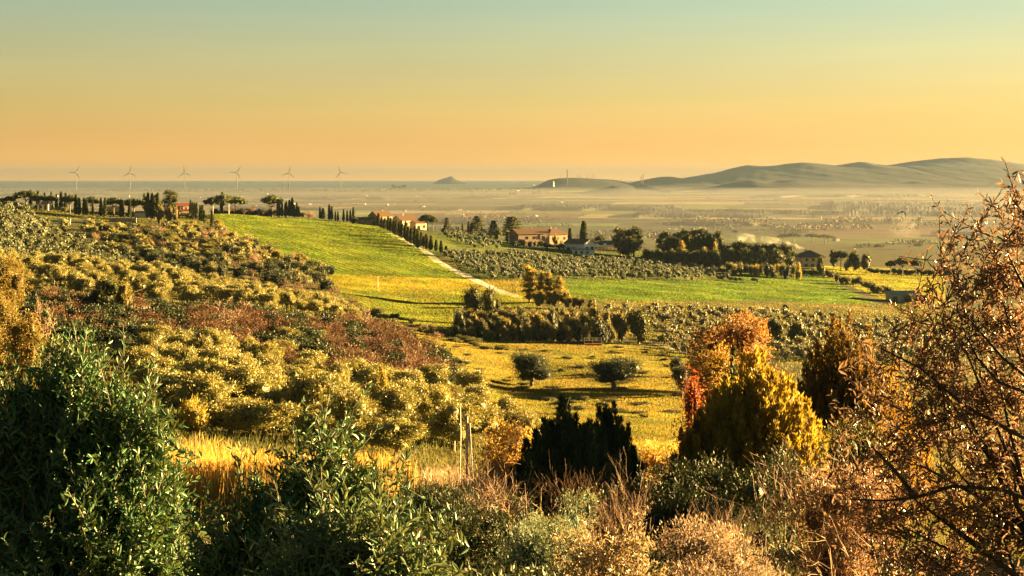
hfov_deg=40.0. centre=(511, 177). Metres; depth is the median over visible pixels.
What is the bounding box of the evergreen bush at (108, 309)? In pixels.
[101,306,114,312]
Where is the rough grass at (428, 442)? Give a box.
[0,232,1023,557]
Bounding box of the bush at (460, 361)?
[447,357,475,367]
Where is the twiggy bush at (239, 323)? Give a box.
[227,311,260,329]
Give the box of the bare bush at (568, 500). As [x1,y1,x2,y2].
[531,460,641,557]
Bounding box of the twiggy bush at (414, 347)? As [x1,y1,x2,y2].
[391,337,438,354]
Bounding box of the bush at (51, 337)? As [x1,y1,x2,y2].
[11,333,63,347]
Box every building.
[351,203,365,204]
[392,186,402,188]
[737,199,773,199]
[752,198,783,198]
[788,204,819,204]
[955,231,982,235]
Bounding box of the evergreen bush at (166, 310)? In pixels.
[153,306,177,316]
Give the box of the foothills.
[704,180,1023,193]
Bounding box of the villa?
[564,238,595,253]
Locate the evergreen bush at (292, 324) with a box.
[269,322,305,334]
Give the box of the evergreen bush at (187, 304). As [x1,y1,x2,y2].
[171,301,197,308]
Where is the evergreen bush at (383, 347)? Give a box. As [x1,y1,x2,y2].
[372,342,401,353]
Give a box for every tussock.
[502,378,513,381]
[515,385,529,388]
[532,410,553,415]
[540,397,555,400]
[544,385,563,388]
[561,356,574,359]
[571,405,587,410]
[575,364,587,368]
[576,396,589,400]
[580,372,597,375]
[600,398,620,402]
[606,386,629,389]
[617,381,632,383]
[617,407,628,412]
[626,401,649,405]
[627,410,648,413]
[639,413,653,418]
[662,409,679,413]
[670,391,684,395]
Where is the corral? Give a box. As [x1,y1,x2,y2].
[584,337,601,345]
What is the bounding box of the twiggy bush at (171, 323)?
[143,315,194,331]
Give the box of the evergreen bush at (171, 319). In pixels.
[161,314,182,325]
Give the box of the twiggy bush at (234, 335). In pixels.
[231,332,241,350]
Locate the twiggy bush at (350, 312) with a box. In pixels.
[345,311,364,323]
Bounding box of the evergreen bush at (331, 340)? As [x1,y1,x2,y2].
[319,336,345,344]
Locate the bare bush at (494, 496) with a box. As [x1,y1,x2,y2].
[420,453,583,561]
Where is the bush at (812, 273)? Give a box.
[809,269,815,275]
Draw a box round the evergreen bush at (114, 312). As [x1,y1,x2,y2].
[102,307,126,317]
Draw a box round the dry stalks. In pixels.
[439,454,550,522]
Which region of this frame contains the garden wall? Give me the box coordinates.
[109,218,136,222]
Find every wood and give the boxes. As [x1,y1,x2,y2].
[0,187,511,192]
[0,189,1002,226]
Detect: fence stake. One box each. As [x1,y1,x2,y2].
[194,433,195,519]
[459,406,460,496]
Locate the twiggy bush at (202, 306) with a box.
[195,300,217,309]
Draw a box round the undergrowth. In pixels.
[180,504,922,575]
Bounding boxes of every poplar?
[518,264,538,301]
[535,270,546,295]
[542,272,554,300]
[551,275,566,303]
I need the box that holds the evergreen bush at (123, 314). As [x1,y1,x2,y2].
[115,308,142,322]
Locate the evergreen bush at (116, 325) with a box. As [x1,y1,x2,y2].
[109,316,138,329]
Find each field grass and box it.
[215,214,460,278]
[328,274,574,326]
[561,266,944,304]
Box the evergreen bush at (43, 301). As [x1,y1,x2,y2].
[30,297,57,307]
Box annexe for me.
[572,248,591,255]
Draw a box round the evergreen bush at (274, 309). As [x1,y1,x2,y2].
[261,306,281,312]
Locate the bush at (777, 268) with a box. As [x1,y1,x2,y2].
[775,264,780,275]
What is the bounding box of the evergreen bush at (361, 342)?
[341,338,368,351]
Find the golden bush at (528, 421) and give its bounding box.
[509,394,573,449]
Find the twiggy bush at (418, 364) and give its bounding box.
[403,351,449,371]
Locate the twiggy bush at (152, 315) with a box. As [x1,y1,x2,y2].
[137,309,166,319]
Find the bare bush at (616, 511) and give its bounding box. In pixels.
[567,451,668,554]
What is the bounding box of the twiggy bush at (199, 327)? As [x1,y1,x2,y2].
[176,320,208,330]
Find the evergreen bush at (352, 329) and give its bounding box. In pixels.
[334,326,363,334]
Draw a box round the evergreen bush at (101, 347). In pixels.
[86,341,118,358]
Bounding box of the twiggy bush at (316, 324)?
[300,313,326,332]
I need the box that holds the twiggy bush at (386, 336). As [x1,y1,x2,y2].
[367,334,405,346]
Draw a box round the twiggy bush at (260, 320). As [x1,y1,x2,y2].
[229,310,268,328]
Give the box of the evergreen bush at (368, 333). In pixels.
[363,328,398,343]
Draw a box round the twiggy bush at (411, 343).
[402,338,441,351]
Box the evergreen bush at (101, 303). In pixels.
[89,300,111,306]
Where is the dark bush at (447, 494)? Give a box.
[407,478,486,534]
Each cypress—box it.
[59,191,62,207]
[63,193,67,207]
[73,194,77,215]
[77,197,81,215]
[82,197,85,214]
[85,199,88,216]
[91,201,94,216]
[98,197,102,216]
[103,197,106,215]
[118,199,121,216]
[121,199,124,216]
[127,200,131,217]
[145,192,149,217]
[149,192,154,218]
[154,192,160,219]
[192,202,194,218]
[195,203,197,219]
[198,205,200,220]
[200,205,203,222]
[203,210,205,223]
[210,210,213,225]
[219,191,224,211]
[276,203,278,216]
[278,203,280,216]
[280,202,283,215]
[284,201,287,215]
[287,199,290,217]
[289,197,294,217]
[295,202,298,216]
[320,208,325,219]
[327,204,330,218]
[330,206,332,219]
[342,209,344,221]
[352,207,354,218]
[376,213,379,226]
[379,217,382,228]
[382,219,385,229]
[386,216,389,230]
[388,218,392,232]
[393,222,397,235]
[397,221,400,236]
[399,223,403,237]
[403,221,406,240]
[405,226,409,241]
[409,227,412,243]
[412,226,416,245]
[415,231,420,248]
[421,236,424,246]
[424,238,428,248]
[428,239,432,250]
[434,239,437,251]
[439,240,442,252]
[567,228,572,239]
[579,220,587,238]
[685,233,690,255]
[693,236,697,264]
[697,234,701,252]
[701,233,705,250]
[705,234,709,254]
[708,234,712,252]
[718,238,722,267]
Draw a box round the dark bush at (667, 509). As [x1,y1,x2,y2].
[634,475,752,564]
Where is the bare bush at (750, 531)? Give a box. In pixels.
[676,479,779,563]
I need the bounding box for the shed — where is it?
[884,290,920,302]
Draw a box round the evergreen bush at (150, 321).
[136,316,167,326]
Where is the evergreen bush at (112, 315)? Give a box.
[92,313,117,319]
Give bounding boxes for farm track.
[644,341,686,352]
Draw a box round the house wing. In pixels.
[409,220,426,229]
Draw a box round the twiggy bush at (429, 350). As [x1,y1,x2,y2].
[407,342,442,352]
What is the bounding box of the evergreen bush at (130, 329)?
[114,322,149,336]
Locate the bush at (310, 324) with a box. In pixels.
[293,321,332,332]
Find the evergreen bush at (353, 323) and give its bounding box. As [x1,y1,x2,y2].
[338,319,363,331]
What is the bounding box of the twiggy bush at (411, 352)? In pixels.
[396,339,431,366]
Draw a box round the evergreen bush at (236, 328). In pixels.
[224,324,247,333]
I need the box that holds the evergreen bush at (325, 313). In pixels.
[316,309,340,318]
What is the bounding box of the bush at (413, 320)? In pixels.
[408,318,417,323]
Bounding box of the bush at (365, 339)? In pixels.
[355,334,376,346]
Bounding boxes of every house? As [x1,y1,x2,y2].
[176,203,188,213]
[368,210,392,225]
[392,214,417,227]
[793,249,824,266]
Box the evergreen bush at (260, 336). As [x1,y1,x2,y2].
[243,330,282,342]
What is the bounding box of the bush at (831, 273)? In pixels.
[828,271,835,277]
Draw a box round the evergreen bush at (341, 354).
[324,349,361,368]
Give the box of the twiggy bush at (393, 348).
[376,343,410,356]
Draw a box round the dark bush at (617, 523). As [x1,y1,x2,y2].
[562,481,638,552]
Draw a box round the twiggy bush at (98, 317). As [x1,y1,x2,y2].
[89,313,108,320]
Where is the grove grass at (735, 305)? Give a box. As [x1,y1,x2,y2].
[30,208,952,368]
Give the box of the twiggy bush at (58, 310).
[36,302,72,317]
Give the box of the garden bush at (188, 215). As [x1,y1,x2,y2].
[184,212,193,218]
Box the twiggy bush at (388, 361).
[373,352,407,369]
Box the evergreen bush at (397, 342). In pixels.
[388,338,405,347]
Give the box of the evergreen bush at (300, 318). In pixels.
[292,317,309,324]
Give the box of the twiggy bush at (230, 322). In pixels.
[197,316,242,334]
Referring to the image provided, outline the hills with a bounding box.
[630,157,1023,191]
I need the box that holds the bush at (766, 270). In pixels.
[762,261,769,276]
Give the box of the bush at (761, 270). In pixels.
[759,264,764,274]
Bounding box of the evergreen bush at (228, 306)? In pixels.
[203,300,239,313]
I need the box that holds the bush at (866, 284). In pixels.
[862,280,874,289]
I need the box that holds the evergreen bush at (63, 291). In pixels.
[51,286,77,295]
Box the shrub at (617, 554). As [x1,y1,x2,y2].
[548,502,674,575]
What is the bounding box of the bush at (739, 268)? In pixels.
[735,262,743,274]
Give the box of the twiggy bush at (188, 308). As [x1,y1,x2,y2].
[176,306,196,312]
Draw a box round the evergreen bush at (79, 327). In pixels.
[66,325,100,338]
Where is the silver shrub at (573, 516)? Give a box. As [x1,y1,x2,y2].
[551,487,606,563]
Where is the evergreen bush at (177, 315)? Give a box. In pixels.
[156,311,195,323]
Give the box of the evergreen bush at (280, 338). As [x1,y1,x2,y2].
[263,335,295,343]
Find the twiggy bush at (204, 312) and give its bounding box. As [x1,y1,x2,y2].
[188,305,227,318]
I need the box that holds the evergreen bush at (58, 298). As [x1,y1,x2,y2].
[45,292,77,305]
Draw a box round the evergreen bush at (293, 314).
[283,310,313,322]
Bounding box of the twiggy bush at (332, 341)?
[314,335,353,347]
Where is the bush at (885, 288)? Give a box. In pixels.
[880,284,886,292]
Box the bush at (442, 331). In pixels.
[434,328,448,333]
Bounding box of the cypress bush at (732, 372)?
[719,342,740,390]
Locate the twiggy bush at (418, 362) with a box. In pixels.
[400,356,433,369]
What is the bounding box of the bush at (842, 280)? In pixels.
[839,276,845,283]
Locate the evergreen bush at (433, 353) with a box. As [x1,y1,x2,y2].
[417,347,448,362]
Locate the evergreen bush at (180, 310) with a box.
[168,304,187,317]
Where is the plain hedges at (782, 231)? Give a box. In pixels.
[11,191,1023,247]
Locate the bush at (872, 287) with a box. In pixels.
[869,283,876,292]
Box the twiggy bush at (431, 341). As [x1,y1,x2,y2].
[401,332,449,347]
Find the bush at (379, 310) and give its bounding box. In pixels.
[371,308,384,313]
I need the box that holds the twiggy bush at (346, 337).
[321,331,355,343]
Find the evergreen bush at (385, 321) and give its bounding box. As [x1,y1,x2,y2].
[372,317,399,327]
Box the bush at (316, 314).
[313,310,339,317]
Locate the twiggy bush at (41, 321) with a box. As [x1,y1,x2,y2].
[26,317,49,326]
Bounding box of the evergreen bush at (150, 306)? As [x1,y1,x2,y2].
[132,296,161,309]
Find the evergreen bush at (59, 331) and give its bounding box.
[44,325,77,337]
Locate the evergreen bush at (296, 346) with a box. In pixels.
[275,340,304,354]
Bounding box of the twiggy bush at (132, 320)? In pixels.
[112,314,148,325]
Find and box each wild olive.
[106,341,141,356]
[266,338,298,352]
[269,326,302,337]
[294,310,314,316]
[309,315,321,323]
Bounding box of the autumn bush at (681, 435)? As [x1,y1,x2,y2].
[666,409,692,456]
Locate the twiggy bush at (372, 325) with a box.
[362,315,404,331]
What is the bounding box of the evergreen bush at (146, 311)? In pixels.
[135,309,156,319]
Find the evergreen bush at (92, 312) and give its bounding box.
[68,305,102,319]
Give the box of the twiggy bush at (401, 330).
[379,321,407,339]
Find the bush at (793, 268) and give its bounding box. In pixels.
[790,264,795,277]
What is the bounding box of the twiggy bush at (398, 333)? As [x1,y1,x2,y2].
[385,327,414,341]
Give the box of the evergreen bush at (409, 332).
[398,326,417,337]
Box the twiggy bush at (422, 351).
[405,347,445,367]
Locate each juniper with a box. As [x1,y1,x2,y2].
[503,392,631,525]
[593,400,645,517]
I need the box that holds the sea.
[0,181,635,189]
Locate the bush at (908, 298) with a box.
[904,293,914,302]
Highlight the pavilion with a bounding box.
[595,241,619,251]
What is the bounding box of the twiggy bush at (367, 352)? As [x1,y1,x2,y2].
[354,347,383,363]
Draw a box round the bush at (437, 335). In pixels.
[434,331,443,338]
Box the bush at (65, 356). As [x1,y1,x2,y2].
[45,340,80,371]
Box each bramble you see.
[447,338,459,341]
[468,340,481,345]
[477,345,495,349]
[496,345,509,349]
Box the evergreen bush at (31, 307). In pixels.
[11,300,41,315]
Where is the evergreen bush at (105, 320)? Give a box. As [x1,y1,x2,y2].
[82,314,115,327]
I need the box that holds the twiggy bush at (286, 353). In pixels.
[280,343,300,362]
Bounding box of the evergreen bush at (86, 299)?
[77,294,98,305]
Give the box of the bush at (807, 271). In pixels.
[802,269,810,275]
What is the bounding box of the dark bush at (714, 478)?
[675,447,794,555]
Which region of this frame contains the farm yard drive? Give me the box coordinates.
[518,246,561,249]
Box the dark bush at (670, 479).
[611,451,722,553]
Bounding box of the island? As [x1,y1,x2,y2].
[433,176,466,183]
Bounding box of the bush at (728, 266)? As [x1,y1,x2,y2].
[725,261,733,272]
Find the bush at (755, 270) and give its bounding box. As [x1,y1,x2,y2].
[752,263,759,276]
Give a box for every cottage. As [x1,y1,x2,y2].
[36,201,49,209]
[102,206,118,211]
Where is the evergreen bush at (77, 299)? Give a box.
[70,295,84,307]
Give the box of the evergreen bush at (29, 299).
[16,296,34,303]
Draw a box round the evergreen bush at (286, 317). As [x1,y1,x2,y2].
[266,312,301,329]
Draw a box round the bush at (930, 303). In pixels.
[926,295,936,304]
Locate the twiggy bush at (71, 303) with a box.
[53,297,81,309]
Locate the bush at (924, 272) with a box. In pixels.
[920,269,927,274]
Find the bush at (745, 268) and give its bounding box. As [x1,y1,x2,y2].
[742,262,748,273]
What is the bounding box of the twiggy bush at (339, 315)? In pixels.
[327,310,349,319]
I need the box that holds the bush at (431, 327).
[427,323,437,330]
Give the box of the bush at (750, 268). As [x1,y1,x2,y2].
[747,265,752,274]
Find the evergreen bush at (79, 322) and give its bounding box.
[55,317,84,328]
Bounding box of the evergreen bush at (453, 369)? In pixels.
[434,364,467,374]
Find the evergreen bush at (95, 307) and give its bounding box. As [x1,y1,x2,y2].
[76,303,106,313]
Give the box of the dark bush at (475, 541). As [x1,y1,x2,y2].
[426,499,528,575]
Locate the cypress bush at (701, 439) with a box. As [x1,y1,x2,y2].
[659,410,743,514]
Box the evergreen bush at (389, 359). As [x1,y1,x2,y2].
[368,354,404,368]
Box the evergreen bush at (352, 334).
[338,329,364,342]
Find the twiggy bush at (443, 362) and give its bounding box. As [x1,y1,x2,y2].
[426,355,469,367]
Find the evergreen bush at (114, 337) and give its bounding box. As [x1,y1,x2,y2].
[93,328,141,356]
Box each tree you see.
[0,251,33,368]
[0,256,21,268]
[0,287,25,366]
[0,308,48,387]
[0,308,207,575]
[4,247,16,254]
[5,250,20,260]
[20,264,32,274]
[21,254,42,275]
[23,273,37,287]
[29,292,57,339]
[31,251,42,261]
[33,274,52,282]
[33,280,51,289]
[35,262,51,275]
[42,253,54,263]
[42,263,59,285]
[48,251,66,264]
[48,265,67,288]
[57,261,66,266]
[59,218,69,226]
[62,265,76,280]
[63,270,85,290]
[66,252,79,265]
[70,275,95,293]
[71,256,91,266]
[72,262,92,268]
[75,265,86,271]
[79,225,89,234]
[79,253,88,257]
[80,267,97,276]
[82,218,95,224]
[84,226,97,231]
[85,255,95,261]
[87,275,118,303]
[88,230,101,236]
[89,270,105,288]
[91,256,105,267]
[93,264,114,276]
[94,222,107,228]
[98,230,113,241]
[99,223,112,232]
[102,275,124,287]
[103,240,118,250]
[107,226,119,234]
[107,262,124,274]
[110,232,118,241]
[111,280,134,306]
[114,268,135,283]
[115,222,126,229]
[115,230,129,241]
[116,259,133,268]
[116,343,159,371]
[116,344,160,371]
[117,243,133,256]
[119,225,133,235]
[122,282,138,290]
[124,220,138,229]
[125,251,140,262]
[128,238,143,248]
[129,233,146,240]
[129,260,147,270]
[129,291,143,299]
[129,355,187,383]
[130,229,142,236]
[130,274,150,294]
[134,222,145,230]
[134,243,153,249]
[135,263,156,273]
[135,321,176,343]
[137,247,152,258]
[137,272,159,278]
[137,329,167,349]
[140,226,154,234]
[141,252,163,262]
[142,193,146,209]
[142,366,168,398]
[143,236,154,244]
[144,248,159,256]
[144,280,171,294]
[145,368,197,407]
[147,286,171,302]
[148,270,168,284]
[149,231,163,239]
[150,260,168,271]
[152,247,165,257]
[152,378,459,575]
[153,225,166,231]
[153,238,162,245]
[154,254,168,261]
[156,203,163,224]
[156,276,172,291]
[156,342,169,360]
[156,383,181,410]
[159,236,173,247]
[159,245,170,258]
[161,189,178,211]
[161,222,173,229]
[161,341,180,360]
[162,228,177,233]
[163,205,172,221]
[163,230,176,237]
[163,252,173,259]
[164,257,183,269]
[164,343,200,371]
[165,265,175,276]
[166,241,179,247]
[166,245,181,254]
[166,334,191,345]
[167,328,193,344]
[168,368,219,407]
[169,224,181,229]
[169,250,186,264]
[169,269,193,280]
[169,368,242,409]
[170,235,181,241]
[171,279,187,294]
[172,206,177,221]
[172,220,184,226]
[174,227,183,232]
[175,266,190,273]
[177,231,188,239]
[177,241,191,247]
[177,246,188,252]
[178,252,197,264]
[178,287,187,302]
[179,340,192,349]
[179,361,206,374]
[182,259,193,267]
[183,223,194,230]
[183,226,192,238]
[184,230,200,241]
[184,285,201,302]
[186,249,199,256]
[186,334,215,350]
[186,356,234,375]
[188,258,201,273]
[188,272,202,281]
[189,242,198,249]
[189,278,210,296]
[190,284,204,300]
[192,224,202,228]
[193,238,205,245]
[194,326,221,340]
[195,227,203,236]
[196,348,206,358]
[199,248,214,253]
[200,228,209,238]
[200,237,214,244]
[200,243,214,249]
[200,257,209,266]
[200,346,236,362]
[201,261,218,274]
[201,396,256,438]
[202,283,219,302]
[202,343,226,358]
[203,250,214,258]
[203,330,228,337]
[204,330,241,348]
[205,231,217,238]
[206,272,218,280]
[207,255,219,263]
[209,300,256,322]
[210,250,224,262]
[210,281,224,297]
[210,286,238,303]
[213,222,228,231]
[213,237,226,248]
[214,264,228,277]
[215,252,232,265]
[215,278,231,285]
[215,351,249,366]
[216,261,227,269]
[216,350,235,358]
[218,275,233,283]
[218,361,284,400]
[219,329,239,350]
[220,235,233,244]
[220,242,235,254]
[224,345,242,354]
[225,281,243,302]
[226,230,238,239]
[227,394,270,434]
[228,235,238,243]
[229,254,247,262]
[230,286,252,304]
[232,246,245,254]
[232,266,250,277]
[232,455,476,575]
[234,279,259,284]
[234,280,247,285]
[234,399,303,440]
[236,335,259,352]
[237,261,251,271]
[237,351,263,372]
[238,234,253,241]
[239,240,252,249]
[241,343,257,359]
[245,251,261,259]
[245,341,288,358]
[246,252,266,263]
[247,280,265,296]
[248,237,261,248]
[248,294,259,304]
[250,259,264,274]
[250,386,283,408]
[254,249,271,260]
[254,354,287,370]
[255,352,276,360]
[257,291,282,308]
[259,363,285,373]
[260,281,277,289]
[261,260,273,273]
[262,270,276,280]
[262,368,286,392]
[264,267,285,273]
[265,242,279,251]
[265,257,279,264]
[266,288,284,293]
[267,264,281,270]
[268,271,289,287]
[269,370,289,399]
[270,249,284,260]
[275,260,291,271]
[275,292,284,307]
[276,279,291,288]
[278,375,294,402]
[279,290,297,311]
[280,371,344,412]
[281,255,293,262]
[281,362,323,371]
[282,271,295,283]
[285,366,308,380]
[286,267,304,283]
[287,287,309,309]
[289,409,337,438]
[290,260,304,269]
[290,282,310,291]
[291,348,330,371]
[291,369,338,383]
[292,355,323,370]
[293,252,308,262]
[295,300,307,310]
[297,274,313,284]
[299,263,311,271]
[302,280,319,292]
[303,271,320,283]
[303,300,324,313]
[305,260,316,266]
[306,367,325,376]
[310,292,326,299]
[310,370,350,386]
[313,266,326,274]
[314,260,325,266]
[315,272,328,281]
[316,295,336,304]
[318,279,335,290]
[318,291,332,295]
[318,303,335,312]
[320,399,383,438]
[322,265,336,275]
[324,385,374,441]
[325,286,340,295]
[326,303,344,317]
[326,356,361,377]
[327,360,354,386]
[339,297,348,303]
[341,305,364,319]
[344,384,360,389]
[346,386,361,393]
[347,297,357,304]
[349,356,368,369]
[349,375,368,385]
[349,382,365,389]
[355,361,397,384]
[356,363,392,379]
[357,415,430,455]
[359,308,371,324]
[359,408,420,446]
[363,380,398,401]
[370,381,435,415]
[375,367,389,413]
[385,364,422,379]
[394,377,417,389]
[397,341,426,366]
[402,368,427,386]
[409,379,456,424]
[409,408,421,420]
[415,363,452,385]
[425,397,480,451]
[432,375,450,385]
[448,382,465,396]
[449,390,482,401]
[450,325,461,336]
[451,308,465,328]
[451,367,496,399]
[453,307,467,320]
[459,391,504,447]
[460,284,483,311]
[460,318,473,331]
[460,328,467,335]
[463,382,491,404]
[465,308,474,319]
[467,327,476,336]
[468,312,478,328]
[474,308,488,323]
[474,325,484,338]
[478,318,488,338]
[480,285,505,314]
[481,327,496,339]
[481,429,512,440]
[483,401,506,412]
[486,318,496,332]
[487,310,495,320]
[489,313,501,333]
[491,391,526,413]
[491,407,541,450]
[492,229,501,238]
[497,306,506,320]
[499,315,510,333]
[500,325,508,340]
[504,350,556,386]
[505,230,509,241]
[505,305,516,320]
[507,309,522,331]
[508,323,517,341]
[515,304,527,329]
[516,329,526,342]
[522,316,536,334]
[524,321,532,341]
[528,311,544,329]
[530,290,544,306]
[531,328,544,341]
[539,319,552,341]
[541,310,547,320]
[545,288,561,307]
[546,304,558,329]
[549,325,555,342]
[552,234,558,244]
[554,329,566,341]
[555,306,566,316]
[556,315,566,329]
[558,290,572,308]
[561,310,569,329]
[565,307,583,340]
[565,327,573,342]
[567,304,580,314]
[570,296,585,309]
[573,328,581,340]
[577,309,592,335]
[582,324,589,341]
[585,355,648,390]
[586,297,597,308]
[587,304,598,318]
[589,317,595,329]
[589,328,595,341]
[591,318,611,344]
[594,314,604,328]
[597,309,609,316]
[603,309,610,330]
[604,322,617,343]
[609,310,620,325]
[610,308,629,333]
[611,226,626,254]
[616,236,640,257]
[616,320,627,341]
[621,305,654,343]
[622,225,644,256]
[640,247,650,258]
[644,309,789,419]
[649,250,657,263]
[654,249,664,260]
[655,230,672,251]
[660,251,669,263]
[662,235,677,253]
[668,248,676,263]
[668,355,683,372]
[669,232,679,250]
[670,364,691,397]
[672,359,699,373]
[674,251,683,262]
[676,234,693,252]
[676,240,685,253]
[678,227,686,239]
[678,338,694,347]
[679,339,743,413]
[680,248,688,266]
[680,341,691,355]
[685,228,696,238]
[687,252,695,264]
[693,249,702,265]
[696,227,713,236]
[697,247,709,267]
[706,249,715,266]
[712,228,723,244]
[712,248,723,267]
[719,243,730,268]
[721,247,736,265]
[729,242,738,263]
[735,239,748,263]
[738,247,753,266]
[747,243,756,266]
[753,242,764,266]
[755,248,769,265]
[759,243,772,266]
[765,316,785,341]
[768,243,780,265]
[769,248,786,265]
[777,242,789,263]
[777,347,790,356]
[779,349,792,361]
[783,244,796,267]
[784,318,808,344]
[792,344,808,358]
[796,309,905,498]
[814,157,1023,575]
[816,255,826,278]
[828,249,838,268]
[835,250,848,269]
[842,258,852,270]
[848,248,860,270]
[860,252,871,271]
[882,357,936,506]
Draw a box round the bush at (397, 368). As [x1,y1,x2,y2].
[393,363,420,370]
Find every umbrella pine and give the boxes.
[0,196,18,202]
[11,190,39,206]
[31,195,44,210]
[44,195,58,210]
[61,194,81,212]
[82,196,99,214]
[103,196,120,216]
[124,198,145,216]
[202,197,220,212]
[214,194,234,213]
[228,196,249,209]
[260,194,283,216]
[418,214,432,230]
[428,216,438,231]
[594,235,605,240]
[776,234,789,241]
[786,232,801,241]
[803,233,817,242]
[818,234,835,242]
[885,260,895,274]
[894,257,910,275]
[908,260,923,275]
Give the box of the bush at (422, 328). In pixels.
[414,325,428,331]
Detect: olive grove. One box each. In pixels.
[0,200,132,262]
[441,228,758,281]
[603,300,955,363]
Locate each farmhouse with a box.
[508,227,550,245]
[548,227,567,243]
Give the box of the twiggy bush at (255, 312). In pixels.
[246,305,270,316]
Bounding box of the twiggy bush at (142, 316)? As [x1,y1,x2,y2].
[119,305,148,319]
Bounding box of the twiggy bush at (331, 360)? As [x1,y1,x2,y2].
[322,345,367,370]
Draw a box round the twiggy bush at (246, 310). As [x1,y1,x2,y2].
[233,300,255,315]
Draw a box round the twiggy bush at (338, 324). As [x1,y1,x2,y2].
[320,314,354,331]
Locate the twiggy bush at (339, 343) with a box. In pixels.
[322,340,368,359]
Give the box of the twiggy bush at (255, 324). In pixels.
[238,313,285,331]
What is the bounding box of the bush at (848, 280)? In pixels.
[844,275,851,284]
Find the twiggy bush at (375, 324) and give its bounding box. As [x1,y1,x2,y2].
[365,318,387,330]
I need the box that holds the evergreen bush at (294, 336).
[285,333,313,343]
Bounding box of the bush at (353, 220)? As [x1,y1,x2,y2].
[351,218,357,223]
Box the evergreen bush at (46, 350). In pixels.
[5,342,66,374]
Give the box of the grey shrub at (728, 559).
[627,496,791,575]
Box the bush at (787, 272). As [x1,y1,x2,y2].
[783,265,791,278]
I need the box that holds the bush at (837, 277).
[834,274,841,281]
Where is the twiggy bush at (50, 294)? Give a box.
[41,284,65,298]
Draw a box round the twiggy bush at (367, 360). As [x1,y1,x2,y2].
[338,344,380,362]
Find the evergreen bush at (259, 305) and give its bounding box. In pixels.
[236,301,270,314]
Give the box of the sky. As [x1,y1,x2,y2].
[0,0,1023,180]
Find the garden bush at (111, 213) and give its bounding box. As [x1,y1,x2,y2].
[107,211,118,215]
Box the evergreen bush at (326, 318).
[318,314,338,325]
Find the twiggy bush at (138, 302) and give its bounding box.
[133,291,153,308]
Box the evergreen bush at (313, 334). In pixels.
[290,324,325,342]
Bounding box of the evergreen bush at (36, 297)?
[12,292,42,302]
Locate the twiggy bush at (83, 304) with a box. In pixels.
[61,296,89,308]
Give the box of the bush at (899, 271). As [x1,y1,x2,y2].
[896,268,904,273]
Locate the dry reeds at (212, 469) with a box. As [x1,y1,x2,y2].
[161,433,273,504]
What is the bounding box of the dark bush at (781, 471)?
[742,435,826,557]
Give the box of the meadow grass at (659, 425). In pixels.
[413,331,699,454]
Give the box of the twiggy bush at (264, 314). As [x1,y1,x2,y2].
[248,308,275,317]
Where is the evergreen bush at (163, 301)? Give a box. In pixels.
[149,298,168,305]
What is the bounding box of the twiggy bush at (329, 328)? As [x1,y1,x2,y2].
[309,321,350,338]
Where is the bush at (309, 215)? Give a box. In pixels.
[305,210,315,218]
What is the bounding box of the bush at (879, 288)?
[874,285,883,293]
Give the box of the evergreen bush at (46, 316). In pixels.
[21,309,66,321]
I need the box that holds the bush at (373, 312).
[368,310,379,314]
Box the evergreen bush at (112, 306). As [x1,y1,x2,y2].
[103,302,129,313]
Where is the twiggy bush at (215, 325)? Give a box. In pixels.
[194,316,239,336]
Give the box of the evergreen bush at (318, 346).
[298,339,332,354]
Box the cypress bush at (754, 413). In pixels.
[678,346,831,528]
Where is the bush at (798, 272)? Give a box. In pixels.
[794,262,801,278]
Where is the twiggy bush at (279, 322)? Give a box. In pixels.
[265,311,302,331]
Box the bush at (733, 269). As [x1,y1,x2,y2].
[730,264,737,274]
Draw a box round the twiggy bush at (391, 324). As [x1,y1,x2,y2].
[380,319,400,327]
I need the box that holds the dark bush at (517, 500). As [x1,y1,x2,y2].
[478,483,549,546]
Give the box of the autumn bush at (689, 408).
[675,362,710,431]
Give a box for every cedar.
[442,217,451,229]
[466,215,488,232]
[486,220,498,235]
[501,216,521,235]
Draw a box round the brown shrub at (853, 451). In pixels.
[784,406,987,569]
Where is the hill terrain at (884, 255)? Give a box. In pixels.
[0,209,1023,575]
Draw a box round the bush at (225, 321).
[208,317,237,325]
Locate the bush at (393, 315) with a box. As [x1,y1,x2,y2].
[389,313,400,317]
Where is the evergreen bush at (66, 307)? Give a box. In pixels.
[48,301,73,315]
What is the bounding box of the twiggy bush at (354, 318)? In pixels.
[342,311,365,322]
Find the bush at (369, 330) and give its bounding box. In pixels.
[361,326,384,335]
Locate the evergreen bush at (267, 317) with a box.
[255,312,282,327]
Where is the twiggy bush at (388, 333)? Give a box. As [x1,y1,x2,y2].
[372,326,402,346]
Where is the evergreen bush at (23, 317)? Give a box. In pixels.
[13,314,30,323]
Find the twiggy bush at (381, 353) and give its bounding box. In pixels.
[365,343,396,357]
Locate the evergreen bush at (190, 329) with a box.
[174,326,198,339]
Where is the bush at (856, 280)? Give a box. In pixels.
[854,276,862,283]
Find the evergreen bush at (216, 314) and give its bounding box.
[198,312,231,322]
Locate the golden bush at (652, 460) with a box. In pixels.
[636,436,680,497]
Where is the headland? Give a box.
[532,178,642,189]
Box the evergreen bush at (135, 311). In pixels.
[128,307,152,313]
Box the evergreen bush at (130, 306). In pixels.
[118,303,143,309]
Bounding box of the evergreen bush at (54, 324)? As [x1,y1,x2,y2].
[40,320,73,329]
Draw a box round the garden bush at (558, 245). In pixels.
[555,243,564,249]
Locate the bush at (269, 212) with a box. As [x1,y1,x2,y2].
[268,208,274,216]
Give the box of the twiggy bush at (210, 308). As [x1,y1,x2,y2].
[206,305,235,315]
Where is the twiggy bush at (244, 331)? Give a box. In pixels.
[231,321,261,342]
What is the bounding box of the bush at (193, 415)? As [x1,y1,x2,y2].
[178,393,210,435]
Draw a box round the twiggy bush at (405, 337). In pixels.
[389,329,421,343]

